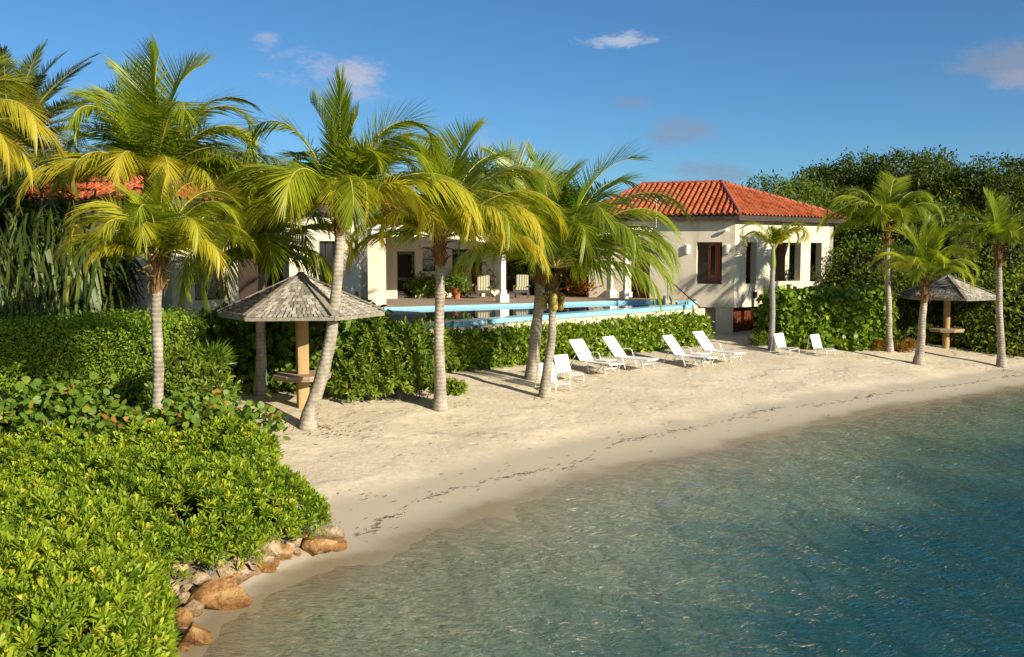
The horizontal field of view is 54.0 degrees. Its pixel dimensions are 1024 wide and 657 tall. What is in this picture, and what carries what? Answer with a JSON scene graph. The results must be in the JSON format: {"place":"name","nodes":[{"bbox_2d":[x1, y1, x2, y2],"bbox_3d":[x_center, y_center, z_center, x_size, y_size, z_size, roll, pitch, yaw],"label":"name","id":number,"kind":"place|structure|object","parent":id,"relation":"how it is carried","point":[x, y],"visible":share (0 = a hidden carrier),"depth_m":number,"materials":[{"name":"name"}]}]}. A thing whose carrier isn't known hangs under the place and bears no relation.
{"place":"outdoors","nodes":[
{"label":"outdoors","id":0,"kind":"place"},
{"bbox_2d":[463,251,498,290],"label":"terrace shrub","id":1,"kind":"object","parent":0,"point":[481,262],"visible":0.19,"depth_m":49.25,"materials":[{"name":"green plant"}]},
{"bbox_2d":[0,0,1023,201],"label":"sky","id":2,"kind":"structure","parent":0,"point":[732,91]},
{"bbox_2d":[34,255,1023,656],"bbox_3d":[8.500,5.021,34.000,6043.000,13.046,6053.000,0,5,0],"label":"ground","id":3,"kind":"structure","parent":0,"point":[512,419],"depth_m":21.04,"materials":[{"name":"sand"}]},
{"bbox_2d":[0,49,68,192],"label":"coconut palm","id":4,"kind":"object","parent":3,"relation":"on","point":[31,125],"visible":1,"depth_m":21.14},
{"bbox_2d":[0,420,98,470],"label":"beach shrub","id":5,"kind":"object","parent":3,"relation":"on","point":[50,436],"visible":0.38,"depth_m":19.60,"materials":[{"name":"green plant"}]},
{"bbox_2d":[0,39,125,197],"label":"date palm","id":6,"kind":"object","parent":3,"relation":"on","point":[47,93],"visible":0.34,"depth_m":32.27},
{"bbox_2d":[0,371,157,443],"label":"sea grape shrub","id":7,"kind":"object","parent":3,"relation":"on","point":[77,408],"visible":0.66,"depth_m":20.60,"materials":[{"name":"green plant"}]},
{"bbox_2d":[0,151,168,328],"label":"screw pine","id":8,"kind":"object","parent":3,"relation":"on","point":[33,277],"visible":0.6,"depth_m":26.33,"materials":[{"name":"green plant"}]},
{"bbox_2d":[0,301,211,407],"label":"clipped hedge","id":9,"kind":"object","parent":3,"relation":"on","point":[121,348],"visible":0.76,"depth_m":25.35,"materials":[{"name":"green plant"}]},
{"bbox_2d":[82,419,185,454],"bbox_3d":[-7.205,2.422,19.569,2.317,1.258,1.384,0,5,0],"label":"beach shrub","id":10,"kind":"object","parent":3,"relation":"on","point":[151,433],"visible":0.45,"depth_m":19.39,"materials":[{"name":"green plant"}]},
{"bbox_2d":[0,32,295,311],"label":"coconut palm","id":11,"kind":"object","parent":3,"relation":"on","point":[148,137],"visible":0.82,"depth_m":26.15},
{"bbox_2d":[51,163,256,410],"bbox_3d":[-7.538,-0.368,21.451,4.458,6.402,3.404,0,5,0],"label":"coconut palm","id":12,"kind":"object","parent":3,"relation":"on","point":[156,229],"visible":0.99,"depth_m":21.22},
{"bbox_2d":[0,432,332,656],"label":"beach shrub","id":13,"kind":"object","parent":3,"relation":"on","point":[92,543],"visible":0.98,"depth_m":14.71,"materials":[{"name":"green plant"}]},
{"bbox_2d":[170,562,189,578],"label":"boulder","id":14,"kind":"object","parent":3,"relation":"on","point":[181,567],"visible":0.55,"depth_m":14.97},
{"bbox_2d":[172,607,193,627],"bbox_3d":[-4.537,4.000,13.841,0.247,0.327,0.277,-4,6,-43],"label":"boulder","id":15,"kind":"object","parent":3,"relation":"on","point":[185,618],"visible":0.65,"depth_m":13.76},
{"bbox_2d":[176,592,190,607],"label":"boulder","id":16,"kind":"object","parent":3,"relation":"on","point":[185,596],"visible":0.56,"depth_m":14.49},
{"bbox_2d":[177,642,190,651],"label":"boulder","id":17,"kind":"object","parent":3,"relation":"on","point":[184,646],"visible":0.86,"depth_m":12.98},
{"bbox_2d":[179,583,194,592],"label":"boulder","id":18,"kind":"object","parent":3,"relation":"on","point":[188,587],"visible":0.68,"depth_m":14.89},
{"bbox_2d":[133,342,241,418],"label":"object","id":19,"kind":"object","parent":3,"relation":"on","point":[181,371],"visible":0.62,"depth_m":23.11,"materials":[{"name":"green plant"}]},
{"bbox_2d":[183,599,203,616],"bbox_3d":[-4.520,3.975,14.216,0.354,0.267,0.326,-9,0,-28],"label":"boulder","id":20,"kind":"object","parent":3,"relation":"on","point":[195,608],"visible":0.68,"depth_m":14.14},
{"bbox_2d":[181,621,212,645],"bbox_3d":[-4.180,4.058,13.306,0.409,0.337,0.371,3,5,31],"label":"boulder","id":21,"kind":"object","parent":3,"relation":"on","point":[195,634],"visible":0.89,"depth_m":13.19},
{"bbox_2d":[153,380,241,434],"bbox_3d":[-6.579,1.971,21.211,1.830,1.701,2.202,0,5,0],"label":"sea grape shrub","id":22,"kind":"object","parent":3,"relation":"on","point":[189,410],"visible":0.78,"depth_m":20.72,"materials":[{"name":"green plant"}]},
{"bbox_2d":[188,571,210,586],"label":"boulder","id":23,"kind":"object","parent":3,"relation":"on","point":[198,579],"visible":0.87,"depth_m":15.14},
{"bbox_2d":[20,153,381,323],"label":"house","id":24,"kind":"structure","parent":3,"relation":"on","point":[358,279],"depth_m":33.27,"materials":[{"name":"beige paint"}]},
{"bbox_2d":[194,241,219,299],"bbox_3d":[-10.009,-1.904,32.748,0.050,1.950,1.080,4,6,40],"label":"window","id":25,"kind":"structure","parent":24,"relation":"in","point":[197,288],"depth_m":32.89,"materials":[{"name":"brown wood"}]},
{"bbox_2d":[319,241,334,280],"bbox_3d":[-6.769,-2.208,36.596,0.050,1.950,1.000,4,6,40],"label":"window","id":26,"kind":"structure","parent":24,"relation":"in","point":[326,248],"depth_m":36.59,"materials":[{"name":"grey wood"}]},
{"bbox_2d":[199,567,214,575],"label":"boulder","id":27,"kind":"object","parent":3,"relation":"on","point":[209,571],"visible":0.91,"depth_m":15.28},
{"bbox_2d":[183,336,240,374],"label":"leafy plant","id":28,"kind":"object","parent":3,"relation":"on","point":[219,355],"visible":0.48,"depth_m":24.01,"materials":[{"name":"green plant"}]},
{"bbox_2d":[185,572,252,609],"bbox_3d":[-4.298,3.891,14.661,0.947,0.451,0.573,-3,5,-20],"label":"boulder","id":29,"kind":"object","parent":3,"relation":"on","point":[225,593],"visible":0.92,"depth_m":14.53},
{"bbox_2d":[165,413,284,461],"bbox_3d":[-5.556,2.433,19.469,2.315,1.530,1.394,0,5,0],"label":"beach shrub","id":30,"kind":"object","parent":3,"relation":"on","point":[221,427],"visible":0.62,"depth_m":19.27,"materials":[{"name":"green plant"}]},
{"bbox_2d":[217,552,255,584],"bbox_3d":[-4.295,3.761,15.619,0.589,0.475,0.611,-13,18,-27],"label":"boulder","id":31,"kind":"object","parent":3,"relation":"on","point":[231,567],"visible":0.78,"depth_m":15.45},
{"bbox_2d":[225,393,290,439],"bbox_3d":[-5.250,1.833,20.783,2.037,1.022,1.074,3,5,31],"label":"sea grape shrub","id":32,"kind":"object","parent":3,"relation":"on","point":[247,413],"visible":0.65,"depth_m":20.68,"materials":[{"name":"green plant"}]},
{"bbox_2d":[164,195,365,395],"bbox_3d":[-6.876,-0.965,27.517,5.487,6.133,5.548,-4,6,-43],"label":"coconut palm","id":33,"kind":"object","parent":3,"relation":"on","point":[266,248],"visible":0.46,"depth_m":26.86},
{"bbox_2d":[258,553,273,563],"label":"boulder","id":34,"kind":"object","parent":3,"relation":"on","point":[268,559],"visible":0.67,"depth_m":16.15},
{"bbox_2d":[257,563,276,572],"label":"boulder","id":35,"kind":"object","parent":3,"relation":"on","point":[268,568],"visible":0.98,"depth_m":16.07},
{"bbox_2d":[259,537,282,555],"bbox_3d":[-3.991,3.588,16.427,0.459,0.318,0.393,-10,-9,18],"label":"boulder","id":36,"kind":"object","parent":3,"relation":"on","point":[273,548],"visible":0.42,"depth_m":16.27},
{"bbox_2d":[275,544,292,559],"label":"boulder","id":37,"kind":"object","parent":3,"relation":"on","point":[287,550],"visible":0.69,"depth_m":16.51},
{"bbox_2d":[289,535,302,545],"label":"boulder","id":38,"kind":"object","parent":3,"relation":"on","point":[296,542],"visible":0.72,"depth_m":16.87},
{"bbox_2d":[196,291,399,397],"bbox_3d":[-6.500,0.524,29.405,6.758,3.424,3.785,0,5,0],"label":"sea grape shrub","id":39,"kind":"object","parent":3,"relation":"on","point":[280,345],"visible":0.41,"depth_m":28.33,"materials":[{"name":"green plant"}]},
{"bbox_2d":[217,272,384,408],"bbox_3d":[-5.500,0.451,26.341,4.372,3.870,3.847,0,5,-3],"label":"shelter hut","id":40,"kind":"object","parent":3,"relation":"on","point":[301,299],"visible":0.95,"depth_m":25.56,"materials":[{"name":"grey wood"}]},
{"bbox_2d":[301,536,336,555],"bbox_3d":[-3.286,3.699,17.097,0.606,0.310,0.526,2,-5,-17],"label":"boulder","id":41,"kind":"object","parent":3,"relation":"on","point":[317,545],"visible":0.96,"depth_m":16.91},
{"bbox_2d":[314,526,344,538],"bbox_3d":[-3.232,3.613,17.839,0.550,0.255,0.374,10,-1,-6],"label":"boulder","id":42,"kind":"object","parent":3,"relation":"on","point":[335,532],"visible":0.69,"depth_m":17.70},
{"bbox_2d":[182,64,488,430],"bbox_3d":[-4.427,-1.978,25.039,6.975,9.341,5.793,-3,5,-34],"label":"coconut palm","id":43,"kind":"object","parent":3,"relation":"on","point":[339,179],"visible":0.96,"depth_m":24.54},
{"bbox_2d":[331,538,346,551],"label":"boulder","id":44,"kind":"object","parent":3,"relation":"on","point":[341,545],"visible":0.64,"depth_m":17.17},
{"bbox_2d":[309,313,458,402],"bbox_3d":[-3.815,0.783,28.485,4.594,2.562,3.115,0,5,0],"label":"oleander shrub","id":45,"kind":"object","parent":3,"relation":"on","point":[407,366],"visible":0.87,"depth_m":27.97,"materials":[{"name":"green plant"}]},
{"bbox_2d":[427,376,468,396],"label":"shrub","id":46,"kind":"object","parent":3,"relation":"on","point":[454,387],"visible":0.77,"depth_m":27.59,"materials":[{"name":"green plant"}]},
{"bbox_2d":[345,115,573,411],"bbox_3d":[-1.575,-1.763,27.594,6.693,8.456,5.680,0,5,0],"label":"coconut palm","id":47,"kind":"object","parent":3,"relation":"on","point":[442,227],"visible":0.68,"depth_m":27.02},
{"bbox_2d":[443,153,523,202],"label":"broadleaf tree","id":48,"kind":"object","parent":3,"relation":"on","point":[489,170],"visible":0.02,"depth_m":72.97,"materials":[{"name":"green plant"}]},
{"bbox_2d":[434,136,637,380],"bbox_3d":[0.915,-2.263,32.276,6.612,8.307,6.322,-4,6,-41],"label":"coconut palm","id":49,"kind":"object","parent":3,"relation":"on","point":[533,356],"visible":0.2,"depth_m":32.23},
{"bbox_2d":[376,294,696,306],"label":"terrace","id":50,"kind":"structure","parent":3,"relation":"on","point":[449,301],"depth_m":45.27,"materials":[{"name":"stone"}]},
{"bbox_2d":[402,270,435,297],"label":"terrace shrub","id":51,"kind":"object","parent":50,"relation":"on","point":[422,290],"visible":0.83,"depth_m":47.36,"materials":[{"name":"green plant"}]},
{"bbox_2d":[424,273,449,297],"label":"potted plant","id":52,"kind":"object","parent":50,"relation":"on","point":[431,281],"visible":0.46,"depth_m":47.32,"materials":[{"name":"green plant"}]},
{"bbox_2d":[445,267,473,298],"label":"potted plant","id":53,"kind":"object","parent":50,"relation":"on","point":[456,288],"visible":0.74,"depth_m":46.61,"materials":[{"name":"green plant"}]},
{"bbox_2d":[450,265,482,294],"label":"terrace shrub","id":54,"kind":"object","parent":50,"relation":"on","point":[473,278],"visible":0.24,"depth_m":47.95,"materials":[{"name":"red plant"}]},
{"bbox_2d":[475,275,491,298],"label":"patio armchair","id":55,"kind":"object","parent":50,"relation":"on","point":[484,286],"visible":1,"depth_m":47.42,"materials":[{"name":"beige fabric"}]},
{"bbox_2d":[367,193,652,304],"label":"house","id":56,"kind":"structure","parent":50,"relation":"on","point":[387,274],"depth_m":47.33,"materials":[{"name":"beige paint"}]},
{"bbox_2d":[397,252,413,297],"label":"door","id":57,"kind":"structure","parent":56,"relation":"in","point":[405,260],"depth_m":47.34,"materials":[{"name":"brown wood"}]},
{"bbox_2d":[422,247,434,270],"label":"window","id":58,"kind":"structure","parent":56,"relation":"in","point":[428,265],"depth_m":47.85,"materials":[{"name":"grey glass"}]},
{"bbox_2d":[452,252,480,296],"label":"door","id":59,"kind":"structure","parent":56,"relation":"in","point":[454,255],"depth_m":48.82,"materials":[{"name":"brown wood"}]},
{"bbox_2d":[507,258,534,295],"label":"door","id":60,"kind":"structure","parent":56,"relation":"in","point":[511,282],"depth_m":50.19,"materials":[{"name":"brown wood"}]},
{"bbox_2d":[513,275,529,297],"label":"patio armchair","id":61,"kind":"object","parent":50,"relation":"on","point":[522,285],"visible":0.99,"depth_m":47.91,"materials":[{"name":"beige fabric"}]},
{"bbox_2d":[507,258,550,293],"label":"terrace shrub","id":62,"kind":"object","parent":50,"relation":"on","point":[525,272],"visible":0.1,"depth_m":50.14,"materials":[{"name":"green plant"}]},
{"bbox_2d":[545,267,571,292],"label":"terrace shrub","id":63,"kind":"object","parent":50,"relation":"on","point":[562,284],"visible":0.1,"depth_m":50.82,"materials":[{"name":"green plant"}]},
{"bbox_2d":[564,270,597,296],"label":"terrace shrub","id":64,"kind":"object","parent":50,"relation":"on","point":[579,290],"visible":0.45,"depth_m":48.59,"materials":[{"name":"red plant"}]},
{"bbox_2d":[488,174,590,204],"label":"broadleaf tree","id":65,"kind":"object","parent":3,"relation":"on","point":[548,186],"visible":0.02,"depth_m":67.01,"materials":[{"name":"green plant"}]},
{"bbox_2d":[382,300,704,341],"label":"infinity pool","id":66,"kind":"structure","parent":3,"relation":"on","point":[464,317],"depth_m":39.51,"materials":[{"name":"blue liquid"}]},
{"bbox_2d":[535,362,570,392],"bbox_3d":[1.258,1.492,30.956,0.628,0.833,0.968,-4,6,-40],"label":"sand chair","id":67,"kind":"object","parent":3,"relation":"on","point":[553,373],"visible":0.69,"depth_m":31.03,"materials":[{"name":"white plastic"}]},
{"bbox_2d":[554,354,583,382],"bbox_3d":[1.792,1.285,32.633,0.628,0.833,0.968,-4,6,-40],"label":"sand chair","id":68,"kind":"object","parent":3,"relation":"on","point":[560,363],"visible":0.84,"depth_m":32.74,"materials":[{"name":"white plastic"}]},
{"bbox_2d":[556,259,588,283],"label":"terrace shrub","id":69,"kind":"object","parent":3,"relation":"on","point":[564,272],"visible":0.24,"depth_m":49.44,"materials":[{"name":"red plant"}]},
{"bbox_2d":[452,138,695,398],"bbox_3d":[1.823,-1.722,29.802,7.462,8.088,6.728,0,5,0],"label":"coconut palm","id":70,"kind":"object","parent":3,"relation":"on","point":[586,239],"visible":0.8,"depth_m":29.27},
{"bbox_2d":[444,309,714,372],"bbox_3d":[2.578,0.413,37.804,14.934,1.979,2.172,-4,6,-43],"label":"clipped hedge","id":71,"kind":"object","parent":3,"relation":"on","point":[489,349],"visible":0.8,"depth_m":36.86,"materials":[{"name":"green plant"}]},
{"bbox_2d":[568,339,622,374],"bbox_3d":[2.855,0.960,34.404,0.762,1.063,2.000,-4,6,-41],"label":"sun lounger","id":72,"kind":"object","parent":3,"relation":"on","point":[581,350],"visible":0.99,"depth_m":34.78,"materials":[{"name":"white"}]},
{"bbox_2d":[602,336,658,369],"bbox_3d":[4.172,0.859,35.533,2.000,1.063,0.762,4,6,41],"label":"sun lounger","id":73,"kind":"object","parent":3,"relation":"on","point":[614,346],"visible":0.95,"depth_m":35.81,"materials":[{"name":"white"}]},
{"bbox_2d":[268,350,1015,506],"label":"leaf litter","id":74,"kind":"object","parent":3,"relation":"on","point":[321,426],"visible":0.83,"depth_m":25.36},
{"bbox_2d":[335,375,1017,535],"bbox_3d":[8.599,2.637,30.343,33.666,0.317,3.601,-4,6,-43],"label":"seaweed","id":75,"kind":"object","parent":3,"relation":"on","point":[1007,376],"visible":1,"depth_m":23.37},
{"bbox_2d":[663,296,711,335],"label":"garden steps","id":76,"kind":"structure","parent":3,"relation":"on","point":[669,300],"depth_m":45.26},
{"bbox_2d":[665,277,711,327],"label":"stair handrail","id":77,"kind":"object","parent":3,"relation":"on","point":[685,294],"visible":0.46,"depth_m":44.75,"materials":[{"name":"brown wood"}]},
{"bbox_2d":[662,335,717,367],"bbox_3d":[6.512,0.825,36.899,2.000,1.063,0.762,4,6,41],"label":"sun lounger","id":78,"kind":"object","parent":3,"relation":"on","point":[673,345],"visible":1,"depth_m":37.17,"materials":[{"name":"white"}]},
{"bbox_2d":[589,179,846,333],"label":"pool pavilion","id":79,"kind":"structure","parent":3,"relation":"on","point":[725,278],"depth_m":47.15,"materials":[{"name":"beige paint"}]},
{"bbox_2d":[632,249,649,296],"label":"door","id":80,"kind":"structure","parent":79,"relation":"in","point":[634,292],"depth_m":48.35,"materials":[{"name":"red wood"}]},
{"bbox_2d":[708,243,721,283],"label":"door","id":81,"kind":"structure","parent":79,"relation":"in","point":[714,249],"depth_m":46.73,"materials":[{"name":"red wood"}]},
{"bbox_2d":[746,244,750,283],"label":"window","id":82,"kind":"structure","parent":79,"relation":"in","point":[748,248],"depth_m":47.69,"materials":[{"name":"red wood"}]},
{"bbox_2d":[692,331,745,362],"bbox_3d":[7.853,0.688,38.240,0.762,1.063,2.000,-4,6,-44],"label":"sun lounger","id":83,"kind":"object","parent":3,"relation":"on","point":[704,341],"visible":0.91,"depth_m":38.54,"materials":[{"name":"white"}]},
{"bbox_2d":[747,330,768,345],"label":"border plant","id":84,"kind":"object","parent":3,"relation":"on","point":[759,339],"visible":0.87,"depth_m":42.19,"materials":[{"name":"green plant"}]},
{"bbox_2d":[738,219,810,350],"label":"plume palm","id":85,"kind":"object","parent":3,"relation":"on","point":[777,235],"visible":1,"depth_m":41.16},
{"bbox_2d":[770,333,798,354],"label":"sand chair","id":86,"kind":"object","parent":3,"relation":"on","point":[781,343],"visible":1,"depth_m":40.74,"materials":[{"name":"white plastic"}]},
{"bbox_2d":[739,168,859,280],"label":"broadleaf tree","id":87,"kind":"object","parent":3,"relation":"on","point":[817,193],"visible":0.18,"depth_m":60.49,"materials":[{"name":"green plant"}]},
{"bbox_2d":[806,334,835,355],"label":"sand chair","id":88,"kind":"object","parent":3,"relation":"on","point":[816,339],"visible":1,"depth_m":41.11,"materials":[{"name":"white plastic"}]},
{"bbox_2d":[750,281,899,350],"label":"tall hedge","id":89,"kind":"object","parent":3,"relation":"on","point":[851,317],"visible":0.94,"depth_m":42.48,"materials":[{"name":"green plant"}]},
{"bbox_2d":[789,232,874,280],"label":"broadleaf tree","id":90,"kind":"object","parent":3,"relation":"on","point":[792,263],"visible":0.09,"depth_m":58.57,"materials":[{"name":"green plant"}]},
{"bbox_2d":[785,159,915,209],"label":"broadleaf tree","id":91,"kind":"object","parent":3,"relation":"on","point":[812,170],"visible":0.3,"depth_m":65.65,"materials":[{"name":"green plant"}]},
{"bbox_2d":[810,231,932,288],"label":"wood edge shrub","id":92,"kind":"object","parent":3,"relation":"on","point":[854,268],"visible":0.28,"depth_m":49.53,"materials":[{"name":"green plant"}]},
{"bbox_2d":[866,337,885,350],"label":"border plant","id":93,"kind":"object","parent":3,"relation":"on","point":[881,344],"visible":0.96,"depth_m":43.04,"materials":[{"name":"red plant"}]},
{"bbox_2d":[810,195,943,261],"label":"broadleaf tree","id":94,"kind":"object","parent":3,"relation":"on","point":[872,230],"visible":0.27,"depth_m":56.37,"materials":[{"name":"green plant"}]},
{"bbox_2d":[815,170,944,352],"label":"coconut palm","id":95,"kind":"object","parent":3,"relation":"on","point":[886,206],"visible":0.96,"depth_m":42.68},
{"bbox_2d":[819,144,977,219],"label":"broadleaf tree","id":96,"kind":"object","parent":3,"relation":"on","point":[926,169],"visible":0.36,"depth_m":63.37,"materials":[{"name":"green plant"}]},
{"bbox_2d":[894,338,916,352],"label":"border plant","id":97,"kind":"object","parent":3,"relation":"on","point":[907,345],"visible":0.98,"depth_m":43.25,"materials":[{"name":"red plant"}]},
{"bbox_2d":[877,281,942,346],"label":"wood edge shrub","id":98,"kind":"object","parent":3,"relation":"on","point":[906,325],"visible":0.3,"depth_m":45.32,"materials":[{"name":"green plant"}]},
{"bbox_2d":[876,268,969,345],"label":"wood edge shrub","id":99,"kind":"object","parent":3,"relation":"on","point":[935,305],"visible":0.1,"depth_m":46.55,"materials":[{"name":"green plant"}]},
{"bbox_2d":[870,213,979,365],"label":"coconut palm","id":100,"kind":"object","parent":3,"relation":"on","point":[930,259],"visible":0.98,"depth_m":40.40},
{"bbox_2d":[877,191,978,254],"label":"broadleaf tree","id":101,"kind":"object","parent":3,"relation":"on","point":[947,211],"visible":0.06,"depth_m":52.98,"materials":[{"name":"green plant"}]},
{"bbox_2d":[896,274,1002,348],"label":"shelter hut","id":102,"kind":"object","parent":3,"relation":"on","point":[948,288],"visible":0.81,"depth_m":44.03,"materials":[{"name":"grey wood"}]},
{"bbox_2d":[890,214,1008,286],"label":"wood edge shrub","id":103,"kind":"object","parent":3,"relation":"on","point":[953,257],"visible":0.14,"depth_m":49.04,"materials":[{"name":"green plant"}]},
{"bbox_2d":[926,274,1011,353],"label":"wood edge shrub","id":104,"kind":"object","parent":3,"relation":"on","point":[970,343],"visible":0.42,"depth_m":44.91,"materials":[{"name":"green plant"}]},
{"bbox_2d":[915,160,1023,220],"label":"broadleaf tree","id":105,"kind":"object","parent":3,"relation":"on","point":[967,197],"visible":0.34,"depth_m":61.29,"materials":[{"name":"green plant"}]},
{"bbox_2d":[947,187,1023,367],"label":"coconut palm","id":106,"kind":"object","parent":3,"relation":"on","point":[999,231],"visible":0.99,"depth_m":41.47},
{"bbox_2d":[950,263,1023,357],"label":"wood edge shrub","id":107,"kind":"object","parent":3,"relation":"on","point":[1013,297],"visible":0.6,"depth_m":44.49,"materials":[{"name":"green plant"}]},
{"bbox_2d":[951,216,1023,288],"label":"wood edge shrub","id":108,"kind":"object","parent":3,"relation":"on","point":[1016,252],"visible":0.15,"depth_m":48.49,"materials":[{"name":"green plant"}]},
{"bbox_2d":[962,149,1023,219],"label":"broadleaf tree","id":109,"kind":"object","parent":3,"relation":"on","point":[1016,171],"visible":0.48,"depth_m":60.53,"materials":[{"name":"green plant"}]},
{"bbox_2d":[971,198,1023,231],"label":"broadleaf tree","id":110,"kind":"object","parent":3,"relation":"on","point":[1016,208],"visible":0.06,"depth_m":52.79,"materials":[{"name":"green plant"}]},
{"bbox_2d":[205,390,1023,656],"bbox_3d":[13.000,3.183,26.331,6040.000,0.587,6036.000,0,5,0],"label":"sea water","id":111,"kind":"structure","parent":0,"point":[832,521],"depth_m":17.38,"materials":[{"name":"liquid"}]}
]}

